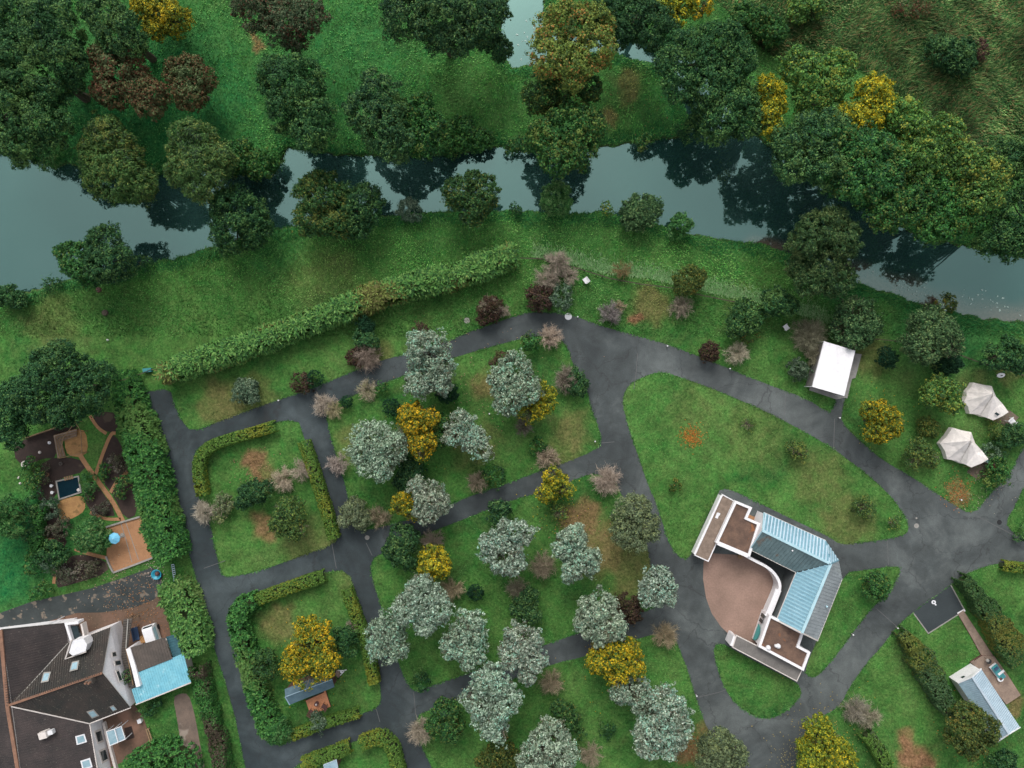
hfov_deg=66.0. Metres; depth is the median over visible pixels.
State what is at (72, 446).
sandpit floor
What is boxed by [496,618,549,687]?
silver leaved tree
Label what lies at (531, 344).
green tree
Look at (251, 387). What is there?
pale green shrub
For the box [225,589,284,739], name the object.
hedge
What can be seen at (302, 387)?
brown shrub
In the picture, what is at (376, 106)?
dark green tree
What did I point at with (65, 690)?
house building
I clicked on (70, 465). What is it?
garden soil
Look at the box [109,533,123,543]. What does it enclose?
garden parasol
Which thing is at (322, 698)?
orange deck
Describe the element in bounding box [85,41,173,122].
copper tree
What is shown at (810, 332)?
bare shrub
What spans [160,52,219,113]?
copper tree
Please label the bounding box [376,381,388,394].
green tree
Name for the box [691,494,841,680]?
pavilion building
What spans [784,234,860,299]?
feathery tree
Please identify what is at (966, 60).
meadow bush
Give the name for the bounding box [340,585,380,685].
hedge
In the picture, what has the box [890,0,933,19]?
meadow bush
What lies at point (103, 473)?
green tree
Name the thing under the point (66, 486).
garden pond
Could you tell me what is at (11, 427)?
dark green tree
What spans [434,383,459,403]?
round evergreen
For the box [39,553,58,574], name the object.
pale green shrub
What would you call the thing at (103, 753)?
window
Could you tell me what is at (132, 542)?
edging stones
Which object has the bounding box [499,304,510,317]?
bare shrub
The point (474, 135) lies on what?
green tree
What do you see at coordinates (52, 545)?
dark green tree
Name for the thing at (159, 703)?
dark green tree
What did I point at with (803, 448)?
young shrub
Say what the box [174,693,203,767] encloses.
gravel path
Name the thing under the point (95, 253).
dark green tree
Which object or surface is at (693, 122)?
dark green tree
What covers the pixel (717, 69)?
dark green tree
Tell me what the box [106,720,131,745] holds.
sheet shelter
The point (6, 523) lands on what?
conifer tree
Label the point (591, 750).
bare shrub
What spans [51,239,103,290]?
green tree
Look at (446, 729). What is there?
green tree
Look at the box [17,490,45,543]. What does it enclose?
dark green tree
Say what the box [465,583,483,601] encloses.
round evergreen
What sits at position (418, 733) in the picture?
bare shrub
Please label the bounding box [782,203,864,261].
feathery tree
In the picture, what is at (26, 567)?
green tree
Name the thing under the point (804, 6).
meadow bush
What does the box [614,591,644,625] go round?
brown shrub
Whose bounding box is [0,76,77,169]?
dark green tree
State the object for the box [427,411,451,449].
green tree
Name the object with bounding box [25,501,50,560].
hedge
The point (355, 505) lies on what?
grey green tree
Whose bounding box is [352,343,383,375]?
bare shrub
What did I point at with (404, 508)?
yellow tree
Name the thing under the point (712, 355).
brown shrub
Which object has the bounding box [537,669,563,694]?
bare shrub
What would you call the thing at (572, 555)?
silver leaved tree
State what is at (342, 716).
hedge
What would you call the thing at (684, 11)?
yellow tree
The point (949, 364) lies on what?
round evergreen
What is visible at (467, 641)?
silver leaved tree
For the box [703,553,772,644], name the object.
terrace
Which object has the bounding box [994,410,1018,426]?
tent patio
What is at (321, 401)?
bare shrub
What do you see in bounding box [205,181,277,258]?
dark green tree
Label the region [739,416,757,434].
young shrub
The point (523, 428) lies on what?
bare shrub
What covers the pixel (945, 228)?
green tree
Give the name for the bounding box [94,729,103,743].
window
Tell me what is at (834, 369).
marquee tent
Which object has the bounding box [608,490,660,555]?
grey green tree
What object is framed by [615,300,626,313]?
bare shrub
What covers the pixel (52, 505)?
pale green shrub
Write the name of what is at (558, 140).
green tree
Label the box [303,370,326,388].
round evergreen
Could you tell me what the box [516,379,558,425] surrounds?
yellow tree
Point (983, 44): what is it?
meadow bush
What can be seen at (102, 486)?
garden path
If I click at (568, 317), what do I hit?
manhole cover
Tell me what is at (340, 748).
hedge
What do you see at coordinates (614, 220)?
bank grass
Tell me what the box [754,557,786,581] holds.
courtyard
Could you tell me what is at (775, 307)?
dark green tree
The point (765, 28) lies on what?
tree
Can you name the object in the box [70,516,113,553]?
spiky shrub
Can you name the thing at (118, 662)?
window
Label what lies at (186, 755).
tree
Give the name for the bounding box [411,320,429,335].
brown shrub
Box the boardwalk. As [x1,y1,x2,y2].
[958,611,992,655]
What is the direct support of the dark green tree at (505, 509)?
on the ground at (254, 550)
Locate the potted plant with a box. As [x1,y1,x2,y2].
[121,669,131,683]
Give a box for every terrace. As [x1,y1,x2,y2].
[54,429,77,457]
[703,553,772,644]
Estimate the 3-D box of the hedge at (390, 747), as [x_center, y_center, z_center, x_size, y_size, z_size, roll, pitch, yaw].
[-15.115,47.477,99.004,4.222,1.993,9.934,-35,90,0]
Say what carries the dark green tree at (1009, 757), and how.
on the ground at (254, 550)
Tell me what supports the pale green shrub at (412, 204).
on the ground at (254, 550)
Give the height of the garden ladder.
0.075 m
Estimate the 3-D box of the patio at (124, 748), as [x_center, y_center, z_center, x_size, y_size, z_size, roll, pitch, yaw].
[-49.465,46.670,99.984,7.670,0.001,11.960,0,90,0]
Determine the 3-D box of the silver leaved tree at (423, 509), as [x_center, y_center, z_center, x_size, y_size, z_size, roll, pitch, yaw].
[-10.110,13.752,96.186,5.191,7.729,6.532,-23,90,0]
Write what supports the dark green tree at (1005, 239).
on the ground at (254, 550)
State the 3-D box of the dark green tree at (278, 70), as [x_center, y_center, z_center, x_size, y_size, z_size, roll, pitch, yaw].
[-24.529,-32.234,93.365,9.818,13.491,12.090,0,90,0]
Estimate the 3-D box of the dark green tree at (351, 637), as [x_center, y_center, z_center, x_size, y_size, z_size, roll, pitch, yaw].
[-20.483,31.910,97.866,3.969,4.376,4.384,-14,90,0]
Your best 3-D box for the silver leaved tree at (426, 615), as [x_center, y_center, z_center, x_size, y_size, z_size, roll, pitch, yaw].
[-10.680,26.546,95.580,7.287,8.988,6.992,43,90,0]
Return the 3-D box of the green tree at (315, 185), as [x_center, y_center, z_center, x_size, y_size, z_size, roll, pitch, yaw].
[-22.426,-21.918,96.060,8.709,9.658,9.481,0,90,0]
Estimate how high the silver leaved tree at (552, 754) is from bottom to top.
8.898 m
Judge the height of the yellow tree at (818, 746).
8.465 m
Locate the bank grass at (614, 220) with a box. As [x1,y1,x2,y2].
[6,0,1023,336]
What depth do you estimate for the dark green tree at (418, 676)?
98.62 m
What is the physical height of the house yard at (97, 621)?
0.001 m
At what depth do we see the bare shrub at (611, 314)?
98.60 m
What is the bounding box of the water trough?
[142,368,152,372]
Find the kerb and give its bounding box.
[914,585,964,633]
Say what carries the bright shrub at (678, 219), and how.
on the ground at (254, 550)
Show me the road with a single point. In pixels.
(936, 550)
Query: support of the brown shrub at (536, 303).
on the ground at (254, 550)
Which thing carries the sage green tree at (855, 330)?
on the ground at (254, 550)
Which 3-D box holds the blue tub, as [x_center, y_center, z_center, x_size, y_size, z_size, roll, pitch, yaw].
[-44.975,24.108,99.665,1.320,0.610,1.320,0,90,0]
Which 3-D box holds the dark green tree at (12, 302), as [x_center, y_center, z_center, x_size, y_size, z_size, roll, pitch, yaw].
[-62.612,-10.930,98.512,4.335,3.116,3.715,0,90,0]
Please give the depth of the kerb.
99.97 m
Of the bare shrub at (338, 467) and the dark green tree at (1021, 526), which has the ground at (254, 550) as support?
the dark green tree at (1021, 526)
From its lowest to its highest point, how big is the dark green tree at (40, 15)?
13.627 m
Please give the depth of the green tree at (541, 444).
98.62 m
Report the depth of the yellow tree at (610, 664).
93.44 m
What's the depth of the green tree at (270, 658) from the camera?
96.71 m
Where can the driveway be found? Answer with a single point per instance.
(49, 609)
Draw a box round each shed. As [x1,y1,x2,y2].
[285,675,336,704]
[323,754,340,767]
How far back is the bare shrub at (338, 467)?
98.70 m
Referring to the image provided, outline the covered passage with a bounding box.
[121,615,138,687]
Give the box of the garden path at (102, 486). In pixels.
[34,415,127,583]
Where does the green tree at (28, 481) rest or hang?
on the ground at (254, 550)
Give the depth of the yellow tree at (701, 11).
95.82 m
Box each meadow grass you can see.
[0,0,1023,338]
[718,0,1023,157]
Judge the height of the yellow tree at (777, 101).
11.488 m
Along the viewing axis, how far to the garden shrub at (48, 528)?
98.96 m
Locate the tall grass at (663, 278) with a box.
[528,237,832,323]
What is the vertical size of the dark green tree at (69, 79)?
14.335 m
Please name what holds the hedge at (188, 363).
on the ground at (254, 550)
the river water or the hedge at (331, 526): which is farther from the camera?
the river water
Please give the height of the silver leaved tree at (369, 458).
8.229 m
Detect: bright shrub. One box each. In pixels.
[539,179,573,217]
[666,211,696,241]
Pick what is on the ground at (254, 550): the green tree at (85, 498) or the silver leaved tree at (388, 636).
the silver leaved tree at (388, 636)
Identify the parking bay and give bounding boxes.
[914,586,962,632]
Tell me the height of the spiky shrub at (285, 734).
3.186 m
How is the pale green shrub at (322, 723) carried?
on the ground at (254, 550)
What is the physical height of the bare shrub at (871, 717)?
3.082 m
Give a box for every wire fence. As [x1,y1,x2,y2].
[520,255,734,301]
[842,330,1022,375]
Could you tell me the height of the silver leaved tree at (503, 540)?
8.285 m
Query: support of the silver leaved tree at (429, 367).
on the ground at (254, 550)
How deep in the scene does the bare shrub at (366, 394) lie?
99.19 m
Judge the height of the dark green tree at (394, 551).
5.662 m
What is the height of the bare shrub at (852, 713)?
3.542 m
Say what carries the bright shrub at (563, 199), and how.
on the ground at (254, 550)
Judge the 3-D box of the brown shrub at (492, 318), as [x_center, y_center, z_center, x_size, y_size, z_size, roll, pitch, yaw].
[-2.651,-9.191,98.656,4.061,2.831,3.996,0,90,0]
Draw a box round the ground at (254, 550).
[0,0,1023,767]
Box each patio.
[103,705,151,766]
[967,456,994,479]
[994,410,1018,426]
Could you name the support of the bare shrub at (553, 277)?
on the ground at (254, 550)
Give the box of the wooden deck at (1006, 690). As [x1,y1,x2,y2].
[970,655,1019,704]
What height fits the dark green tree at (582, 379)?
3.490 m
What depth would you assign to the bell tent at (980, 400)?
98.38 m
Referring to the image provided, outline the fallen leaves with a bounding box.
[71,87,1015,767]
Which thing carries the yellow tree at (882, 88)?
on the ground at (254, 550)
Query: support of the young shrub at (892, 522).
on the ground at (254, 550)
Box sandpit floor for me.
[65,430,87,456]
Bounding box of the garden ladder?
[171,564,175,578]
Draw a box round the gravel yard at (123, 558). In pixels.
[106,518,150,570]
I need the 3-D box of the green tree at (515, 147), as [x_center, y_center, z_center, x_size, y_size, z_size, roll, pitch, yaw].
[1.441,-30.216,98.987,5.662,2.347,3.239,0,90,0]
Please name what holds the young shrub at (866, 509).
on the ground at (254, 550)
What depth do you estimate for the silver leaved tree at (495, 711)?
92.08 m
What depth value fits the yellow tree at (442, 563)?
95.99 m
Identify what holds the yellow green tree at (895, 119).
on the ground at (254, 550)
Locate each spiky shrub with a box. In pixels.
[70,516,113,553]
[79,468,100,495]
[264,715,294,745]
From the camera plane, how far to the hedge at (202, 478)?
98.44 m
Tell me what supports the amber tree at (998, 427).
on the ground at (254, 550)
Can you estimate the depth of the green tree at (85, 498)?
99.15 m
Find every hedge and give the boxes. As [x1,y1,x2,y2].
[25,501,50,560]
[110,367,191,567]
[151,240,523,385]
[156,570,215,659]
[187,660,236,767]
[192,420,279,496]
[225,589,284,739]
[253,568,327,605]
[290,705,362,741]
[297,439,340,540]
[299,737,353,767]
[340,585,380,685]
[357,727,406,767]
[854,726,893,767]
[892,625,960,717]
[951,570,1023,669]
[998,559,1023,573]
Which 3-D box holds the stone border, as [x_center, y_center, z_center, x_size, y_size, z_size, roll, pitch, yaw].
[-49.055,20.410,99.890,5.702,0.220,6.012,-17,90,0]
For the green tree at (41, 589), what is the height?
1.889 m
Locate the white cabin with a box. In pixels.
[949,664,1020,740]
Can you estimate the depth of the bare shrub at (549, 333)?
98.80 m
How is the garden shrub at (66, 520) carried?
on the ground at (254, 550)
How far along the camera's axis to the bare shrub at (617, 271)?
98.78 m
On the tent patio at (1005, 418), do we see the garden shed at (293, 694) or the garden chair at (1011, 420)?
the garden chair at (1011, 420)
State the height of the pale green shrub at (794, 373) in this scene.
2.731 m
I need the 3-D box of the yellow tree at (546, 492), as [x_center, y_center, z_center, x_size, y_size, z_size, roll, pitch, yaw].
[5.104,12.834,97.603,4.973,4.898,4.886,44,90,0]
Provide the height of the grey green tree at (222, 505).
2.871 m
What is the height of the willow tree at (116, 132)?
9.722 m
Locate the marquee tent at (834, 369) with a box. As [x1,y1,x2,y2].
[804,341,861,398]
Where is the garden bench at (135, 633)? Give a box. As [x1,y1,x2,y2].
[131,626,139,641]
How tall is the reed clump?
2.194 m
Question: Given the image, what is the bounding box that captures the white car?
[142,622,160,642]
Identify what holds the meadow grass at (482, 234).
on the ground at (254, 550)
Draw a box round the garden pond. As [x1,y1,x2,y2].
[55,475,81,499]
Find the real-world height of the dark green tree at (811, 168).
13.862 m
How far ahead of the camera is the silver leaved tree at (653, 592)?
93.97 m
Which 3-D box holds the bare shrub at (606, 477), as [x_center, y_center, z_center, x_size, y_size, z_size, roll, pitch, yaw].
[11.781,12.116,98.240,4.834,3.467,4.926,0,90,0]
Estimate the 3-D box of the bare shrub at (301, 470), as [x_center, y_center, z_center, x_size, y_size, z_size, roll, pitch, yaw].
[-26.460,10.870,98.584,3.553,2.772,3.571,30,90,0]
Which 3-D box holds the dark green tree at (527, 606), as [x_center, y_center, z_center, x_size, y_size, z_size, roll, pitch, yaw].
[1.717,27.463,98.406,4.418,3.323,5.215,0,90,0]
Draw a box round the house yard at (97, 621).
[51,596,170,647]
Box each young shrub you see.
[266,495,310,542]
[547,502,568,523]
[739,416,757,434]
[784,438,811,463]
[849,493,876,520]
[887,511,902,531]
[899,436,941,474]
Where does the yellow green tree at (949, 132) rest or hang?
on the ground at (254, 550)
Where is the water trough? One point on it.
(145, 369)
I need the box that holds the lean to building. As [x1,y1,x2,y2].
[126,634,192,704]
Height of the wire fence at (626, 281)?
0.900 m
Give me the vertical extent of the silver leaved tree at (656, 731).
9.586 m
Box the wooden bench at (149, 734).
[145,728,152,741]
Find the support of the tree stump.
on the ground at (254, 550)
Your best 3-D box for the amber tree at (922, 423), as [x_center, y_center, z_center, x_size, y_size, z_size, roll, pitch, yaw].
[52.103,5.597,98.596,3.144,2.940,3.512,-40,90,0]
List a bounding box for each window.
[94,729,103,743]
[99,748,108,763]
[114,660,121,665]
[115,669,122,681]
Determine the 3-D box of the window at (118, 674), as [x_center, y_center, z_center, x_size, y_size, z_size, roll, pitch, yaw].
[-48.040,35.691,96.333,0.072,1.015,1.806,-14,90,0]
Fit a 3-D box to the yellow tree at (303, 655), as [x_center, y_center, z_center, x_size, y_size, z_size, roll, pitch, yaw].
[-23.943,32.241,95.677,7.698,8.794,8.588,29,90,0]
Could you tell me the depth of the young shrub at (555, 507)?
98.46 m
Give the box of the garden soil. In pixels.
[14,412,136,587]
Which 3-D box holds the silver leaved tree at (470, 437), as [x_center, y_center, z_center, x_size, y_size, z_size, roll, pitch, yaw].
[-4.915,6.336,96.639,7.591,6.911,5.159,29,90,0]
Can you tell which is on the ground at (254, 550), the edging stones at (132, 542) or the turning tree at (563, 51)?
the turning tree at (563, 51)
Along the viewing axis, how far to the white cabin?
97.26 m
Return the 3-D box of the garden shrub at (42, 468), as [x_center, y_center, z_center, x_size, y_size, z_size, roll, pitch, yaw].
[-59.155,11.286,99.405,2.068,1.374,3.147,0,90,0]
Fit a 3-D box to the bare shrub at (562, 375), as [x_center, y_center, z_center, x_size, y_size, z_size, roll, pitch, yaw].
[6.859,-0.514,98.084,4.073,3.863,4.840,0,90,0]
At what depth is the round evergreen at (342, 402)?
98.75 m
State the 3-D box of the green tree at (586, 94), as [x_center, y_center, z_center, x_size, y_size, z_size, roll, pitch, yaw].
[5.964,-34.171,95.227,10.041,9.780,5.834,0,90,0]
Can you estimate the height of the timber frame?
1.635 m
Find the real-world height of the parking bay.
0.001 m
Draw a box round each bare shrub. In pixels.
[191,497,219,527]
[268,464,293,492]
[288,457,311,482]
[310,392,338,415]
[325,398,344,419]
[325,452,349,475]
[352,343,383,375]
[356,377,378,402]
[367,504,390,529]
[392,425,412,445]
[404,716,433,747]
[419,529,444,554]
[441,576,465,601]
[464,470,489,493]
[478,294,499,317]
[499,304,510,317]
[504,575,529,598]
[512,415,532,435]
[529,549,558,580]
[532,263,561,291]
[534,445,559,470]
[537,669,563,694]
[538,321,564,349]
[545,248,572,275]
[553,361,576,395]
[560,265,578,284]
[577,737,605,767]
[587,460,623,497]
[597,300,621,325]
[609,257,632,278]
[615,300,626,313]
[652,622,679,651]
[666,295,693,319]
[722,341,751,364]
[787,316,828,355]
[802,345,820,366]
[837,692,873,723]
[856,701,883,728]
[925,298,938,309]
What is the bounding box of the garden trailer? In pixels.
[334,669,346,678]
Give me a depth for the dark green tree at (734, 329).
96.39 m
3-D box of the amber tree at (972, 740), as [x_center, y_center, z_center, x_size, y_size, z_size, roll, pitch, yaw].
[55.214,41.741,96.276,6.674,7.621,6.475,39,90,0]
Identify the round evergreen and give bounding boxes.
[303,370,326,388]
[339,395,352,409]
[355,314,375,335]
[381,397,402,417]
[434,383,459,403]
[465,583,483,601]
[874,341,899,370]
[930,352,964,376]
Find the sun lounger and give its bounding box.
[989,663,1005,680]
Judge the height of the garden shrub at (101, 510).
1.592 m
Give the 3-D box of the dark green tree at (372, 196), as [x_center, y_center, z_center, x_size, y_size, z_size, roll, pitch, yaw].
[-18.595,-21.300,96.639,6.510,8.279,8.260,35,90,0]
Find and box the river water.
[0,0,1023,321]
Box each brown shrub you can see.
[289,371,314,394]
[344,345,365,368]
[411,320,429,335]
[475,296,504,325]
[488,350,513,368]
[524,282,552,313]
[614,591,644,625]
[697,338,720,363]
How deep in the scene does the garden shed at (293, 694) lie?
97.69 m
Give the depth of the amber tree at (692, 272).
96.24 m
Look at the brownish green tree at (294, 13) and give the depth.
90.37 m
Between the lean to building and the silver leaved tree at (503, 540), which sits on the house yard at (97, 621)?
the lean to building
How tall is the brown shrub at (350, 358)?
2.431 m
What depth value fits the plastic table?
99.53 m
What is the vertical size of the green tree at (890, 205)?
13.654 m
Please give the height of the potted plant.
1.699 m
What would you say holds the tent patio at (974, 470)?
on the ground at (254, 550)
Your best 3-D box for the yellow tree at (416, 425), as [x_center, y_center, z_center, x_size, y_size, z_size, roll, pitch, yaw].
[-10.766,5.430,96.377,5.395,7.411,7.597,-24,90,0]
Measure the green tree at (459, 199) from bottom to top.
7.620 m
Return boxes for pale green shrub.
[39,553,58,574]
[40,496,64,520]
[229,377,260,405]
[309,709,326,735]
[394,196,425,224]
[548,281,573,313]
[785,356,813,383]
[978,440,1006,462]
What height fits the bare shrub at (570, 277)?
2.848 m
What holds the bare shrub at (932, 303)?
on the ground at (254, 550)
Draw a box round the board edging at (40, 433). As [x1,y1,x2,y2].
[23,424,63,438]
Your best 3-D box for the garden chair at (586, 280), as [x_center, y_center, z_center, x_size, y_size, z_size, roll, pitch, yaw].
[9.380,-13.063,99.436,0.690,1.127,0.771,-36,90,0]
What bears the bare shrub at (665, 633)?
on the ground at (254, 550)
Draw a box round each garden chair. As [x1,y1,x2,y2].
[320,703,327,711]
[582,277,589,283]
[1008,417,1016,425]
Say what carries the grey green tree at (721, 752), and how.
on the ground at (254, 550)
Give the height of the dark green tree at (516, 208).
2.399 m
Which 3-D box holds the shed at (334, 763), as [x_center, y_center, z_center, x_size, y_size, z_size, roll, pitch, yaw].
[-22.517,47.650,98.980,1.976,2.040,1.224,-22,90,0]
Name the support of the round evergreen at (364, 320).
on the ground at (254, 550)
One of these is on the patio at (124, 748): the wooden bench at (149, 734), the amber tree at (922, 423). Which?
the wooden bench at (149, 734)
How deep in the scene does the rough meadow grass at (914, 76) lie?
99.74 m
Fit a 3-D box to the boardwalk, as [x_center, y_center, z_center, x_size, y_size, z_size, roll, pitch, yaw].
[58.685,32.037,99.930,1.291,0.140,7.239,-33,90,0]
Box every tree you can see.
[0,0,89,70]
[0,22,91,115]
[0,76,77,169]
[0,282,29,309]
[0,377,40,452]
[0,492,28,539]
[1,337,121,431]
[16,453,45,499]
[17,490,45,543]
[23,546,42,576]
[26,578,53,600]
[31,538,71,567]
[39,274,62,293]
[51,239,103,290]
[72,140,159,211]
[73,109,147,176]
[75,0,156,62]
[78,220,137,286]
[81,492,94,503]
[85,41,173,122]
[98,462,112,482]
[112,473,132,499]
[122,733,205,767]
[129,0,195,43]
[133,253,153,272]
[136,695,162,718]
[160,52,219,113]
[162,114,241,205]
[204,490,234,524]
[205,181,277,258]
[215,136,282,181]
[229,0,333,56]
[233,477,275,510]
[249,644,281,684]
[254,52,340,157]
[278,614,342,691]
[289,166,359,241]
[324,180,386,244]
[328,624,361,660]
[337,494,374,534]
[340,65,415,165]
[342,418,408,483]
[352,327,380,349]
[362,607,409,665]
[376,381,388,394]
[378,0,513,61]
[380,522,421,572]
[386,491,417,522]
[388,572,455,638]
[391,452,428,493]
[393,89,448,163]
[396,400,440,462]
[400,327,458,401]
[406,474,453,526]
[407,665,430,692]
[416,543,452,581]
[424,695,467,744]
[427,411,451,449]
[438,607,489,674]
[439,113,497,160]
[439,169,501,229]
[440,407,494,462]
[457,661,524,749]
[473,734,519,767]
[476,25,513,63]
[476,517,540,577]
[480,464,505,490]
[483,348,545,417]
[483,499,512,527]
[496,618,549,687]
[501,131,543,156]
[508,583,542,624]
[509,201,522,215]
[514,714,580,767]
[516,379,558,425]
[518,330,541,352]
[520,70,604,121]
[522,94,609,180]
[523,0,618,97]
[528,436,547,456]
[532,465,576,504]
[549,697,587,740]
[550,522,604,585]
[564,365,590,397]
[572,584,628,648]
[584,634,646,687]
[590,0,681,57]
[598,715,616,741]
[600,200,613,216]
[607,675,658,717]
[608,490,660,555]
[618,192,664,232]
[629,681,695,761]
[632,131,654,152]
[637,564,678,608]
[651,15,760,114]
[654,0,695,28]
[668,477,682,493]
[670,264,707,296]
[672,112,711,144]
[690,0,715,19]
[691,723,752,767]
[698,70,778,147]
[724,297,763,338]
[727,0,789,50]
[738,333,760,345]
[754,72,788,145]
[757,283,800,318]
[767,104,853,195]
[772,43,858,118]
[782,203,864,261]
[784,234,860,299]
[794,711,858,767]
[822,118,911,210]
[828,294,884,349]
[831,70,898,131]
[858,398,904,445]
[859,569,892,601]
[861,165,941,235]
[872,91,938,160]
[895,300,966,366]
[897,110,975,186]
[912,171,994,248]
[914,415,945,439]
[917,372,966,416]
[933,291,958,313]
[939,136,1018,218]
[941,698,1002,762]
[966,183,1023,265]
[977,455,1014,492]
[978,333,1023,375]
[980,748,1018,767]
[984,133,1023,190]
[986,418,1007,441]
[991,422,1023,456]
[1009,523,1023,541]
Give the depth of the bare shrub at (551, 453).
98.77 m
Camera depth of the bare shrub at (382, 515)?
98.72 m
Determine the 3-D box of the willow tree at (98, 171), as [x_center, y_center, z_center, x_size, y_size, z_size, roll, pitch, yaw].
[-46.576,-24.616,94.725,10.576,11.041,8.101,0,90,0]
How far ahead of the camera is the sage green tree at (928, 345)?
93.24 m
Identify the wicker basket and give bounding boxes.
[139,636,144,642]
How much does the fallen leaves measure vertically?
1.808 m
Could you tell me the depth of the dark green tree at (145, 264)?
99.01 m
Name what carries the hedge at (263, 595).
on the ground at (254, 550)
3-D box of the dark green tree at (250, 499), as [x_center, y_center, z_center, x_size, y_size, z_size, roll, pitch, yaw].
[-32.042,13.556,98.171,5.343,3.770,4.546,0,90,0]
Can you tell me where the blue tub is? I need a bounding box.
[151,570,160,579]
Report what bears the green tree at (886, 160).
on the ground at (254, 550)
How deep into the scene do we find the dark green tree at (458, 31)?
88.80 m
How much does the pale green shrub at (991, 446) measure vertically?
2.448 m
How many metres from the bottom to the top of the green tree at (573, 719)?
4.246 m
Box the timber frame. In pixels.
[59,421,87,457]
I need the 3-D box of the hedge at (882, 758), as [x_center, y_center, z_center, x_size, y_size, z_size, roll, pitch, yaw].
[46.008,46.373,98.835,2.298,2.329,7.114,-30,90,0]
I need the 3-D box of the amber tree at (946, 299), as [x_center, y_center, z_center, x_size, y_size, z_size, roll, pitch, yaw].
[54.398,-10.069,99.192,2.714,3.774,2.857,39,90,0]
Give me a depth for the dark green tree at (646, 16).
90.32 m
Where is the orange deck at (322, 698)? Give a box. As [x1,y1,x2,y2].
[306,691,330,712]
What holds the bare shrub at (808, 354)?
on the ground at (254, 550)
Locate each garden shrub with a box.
[35,461,52,485]
[40,523,62,539]
[49,563,78,587]
[51,514,72,538]
[70,558,103,580]
[90,499,109,517]
[106,453,127,473]
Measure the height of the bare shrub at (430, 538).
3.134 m
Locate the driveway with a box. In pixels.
[0,568,162,626]
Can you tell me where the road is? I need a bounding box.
[144,312,1023,767]
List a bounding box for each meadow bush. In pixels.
[784,0,827,24]
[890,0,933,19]
[919,31,980,79]
[975,37,989,61]
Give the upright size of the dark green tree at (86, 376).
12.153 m
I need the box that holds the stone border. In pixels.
[105,516,152,572]
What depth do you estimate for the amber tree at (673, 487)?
99.17 m
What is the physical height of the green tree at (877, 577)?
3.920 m
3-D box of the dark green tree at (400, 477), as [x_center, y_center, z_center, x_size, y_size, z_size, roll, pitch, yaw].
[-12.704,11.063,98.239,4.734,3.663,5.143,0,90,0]
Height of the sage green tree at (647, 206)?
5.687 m
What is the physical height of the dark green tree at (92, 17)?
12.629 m
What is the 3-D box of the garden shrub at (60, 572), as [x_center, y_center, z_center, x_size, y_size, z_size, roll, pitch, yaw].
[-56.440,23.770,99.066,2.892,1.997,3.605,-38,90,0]
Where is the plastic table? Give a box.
[996,373,1004,377]
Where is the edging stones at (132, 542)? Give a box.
[121,522,138,561]
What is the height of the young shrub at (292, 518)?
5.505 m
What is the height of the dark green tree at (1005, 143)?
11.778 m
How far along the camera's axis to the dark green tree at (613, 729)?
98.74 m
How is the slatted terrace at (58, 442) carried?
on the ground at (254, 550)
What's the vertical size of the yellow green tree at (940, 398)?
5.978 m
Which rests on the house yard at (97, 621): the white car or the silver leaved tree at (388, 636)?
the white car
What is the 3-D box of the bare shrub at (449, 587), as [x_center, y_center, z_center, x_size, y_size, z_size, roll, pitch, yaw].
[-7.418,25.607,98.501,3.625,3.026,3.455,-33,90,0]
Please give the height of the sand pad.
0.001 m
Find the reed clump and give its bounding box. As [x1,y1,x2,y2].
[38,150,62,172]
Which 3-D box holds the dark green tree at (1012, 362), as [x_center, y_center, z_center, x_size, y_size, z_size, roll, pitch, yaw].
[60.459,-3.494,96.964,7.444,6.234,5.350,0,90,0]
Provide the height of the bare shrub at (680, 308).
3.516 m
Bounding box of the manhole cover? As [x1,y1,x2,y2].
[565,313,571,319]
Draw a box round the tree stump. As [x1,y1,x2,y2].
[102,310,108,315]
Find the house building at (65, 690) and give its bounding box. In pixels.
[0,616,135,767]
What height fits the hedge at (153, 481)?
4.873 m
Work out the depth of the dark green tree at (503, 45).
93.96 m
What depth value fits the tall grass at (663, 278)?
99.87 m
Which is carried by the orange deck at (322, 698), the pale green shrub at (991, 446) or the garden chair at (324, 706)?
the garden chair at (324, 706)
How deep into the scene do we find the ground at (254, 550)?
100.00 m
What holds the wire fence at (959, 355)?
on the ground at (254, 550)
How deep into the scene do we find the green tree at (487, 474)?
98.20 m
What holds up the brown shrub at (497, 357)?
on the ground at (254, 550)
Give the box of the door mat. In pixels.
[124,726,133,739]
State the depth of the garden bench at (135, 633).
99.47 m
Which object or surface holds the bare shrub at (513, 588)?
on the ground at (254, 550)
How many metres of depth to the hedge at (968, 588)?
97.60 m
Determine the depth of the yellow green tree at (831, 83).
89.30 m
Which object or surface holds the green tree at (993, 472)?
on the ground at (254, 550)
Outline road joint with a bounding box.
[205,353,1018,721]
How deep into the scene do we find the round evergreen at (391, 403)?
98.32 m
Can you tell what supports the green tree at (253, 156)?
on the ground at (254, 550)
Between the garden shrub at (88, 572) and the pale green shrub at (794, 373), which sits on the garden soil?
the garden shrub at (88, 572)
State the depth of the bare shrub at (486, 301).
97.34 m
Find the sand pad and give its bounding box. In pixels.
[57,496,84,518]
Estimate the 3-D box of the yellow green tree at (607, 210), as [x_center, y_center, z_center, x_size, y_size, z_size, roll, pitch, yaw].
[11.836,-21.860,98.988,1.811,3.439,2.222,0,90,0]
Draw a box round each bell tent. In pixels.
[937,427,987,467]
[962,382,1007,420]

